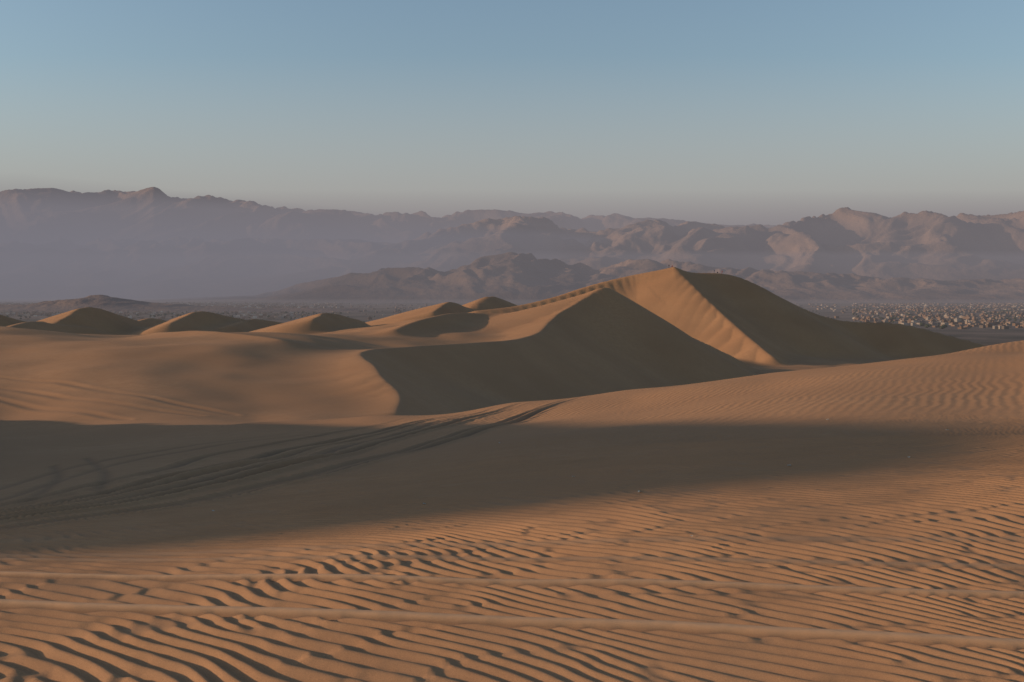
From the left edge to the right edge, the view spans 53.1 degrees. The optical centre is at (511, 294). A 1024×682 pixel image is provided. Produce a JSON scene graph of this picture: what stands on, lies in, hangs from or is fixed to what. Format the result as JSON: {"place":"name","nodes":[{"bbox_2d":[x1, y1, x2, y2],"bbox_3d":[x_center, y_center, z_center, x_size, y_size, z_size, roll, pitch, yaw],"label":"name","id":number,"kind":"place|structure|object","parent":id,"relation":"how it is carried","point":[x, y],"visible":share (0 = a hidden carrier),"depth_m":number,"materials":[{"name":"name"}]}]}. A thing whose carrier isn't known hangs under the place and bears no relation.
{"place":"outdoors","nodes":[
{"label":"outdoors","id":0,"kind":"place"},
{"bbox_2d":[0,295,357,311],"bbox_3d":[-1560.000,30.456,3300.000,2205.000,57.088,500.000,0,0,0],"label":"desert hills","id":1,"kind":"structure","parent":0,"point":[109,303],"depth_m":3196.56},
{"bbox_2d":[0,187,775,244],"bbox_3d":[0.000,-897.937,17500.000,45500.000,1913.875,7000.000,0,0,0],"label":"mountain range","id":2,"kind":"structure","parent":0,"point":[36,216],"depth_m":16598.54,"materials":[{"name":"grey stone"}]},
{"bbox_2d":[0,267,1023,681],"bbox_3d":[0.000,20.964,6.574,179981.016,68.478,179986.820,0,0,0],"label":"desert sand ground","id":3,"kind":"structure","parent":0,"point":[200,497],"depth_m":17.57,"materials":[{"name":"brown sand"}]},
{"bbox_2d":[0,302,1023,328],"bbox_3d":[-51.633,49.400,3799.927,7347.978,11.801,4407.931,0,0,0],"label":"desert plain","id":4,"kind":"structure","parent":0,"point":[971,321],"depth_m":2893.61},
{"bbox_2d":[7,303,1023,328],"bbox_3d":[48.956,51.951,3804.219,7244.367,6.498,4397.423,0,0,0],"label":"distant trees","id":5,"kind":"object","parent":4,"relation":"on","point":[943,326],"visible":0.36,"depth_m":2827.98,"materials":[{"name":"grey plant"}]},
{"bbox_2d":[0,207,1023,299],"bbox_3d":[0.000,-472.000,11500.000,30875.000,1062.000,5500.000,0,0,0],"label":"mountain range","id":6,"kind":"structure","parent":0,"point":[926,244],"depth_m":10346.06,"materials":[{"name":"grey stone"}]},
{"bbox_2d":[0,252,1023,302],"bbox_3d":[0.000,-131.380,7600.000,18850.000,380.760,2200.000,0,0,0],"label":"desert hills","id":7,"kind":"structure","parent":0,"point":[511,277],"depth_m":7072.17,"materials":[{"name":"grey stone"}]},
{"bbox_2d":[0,0,1023,225],"label":"sky","id":8,"kind":"structure","parent":0,"point":[724,112],"materials":[{"name":"blue"}]}
]}

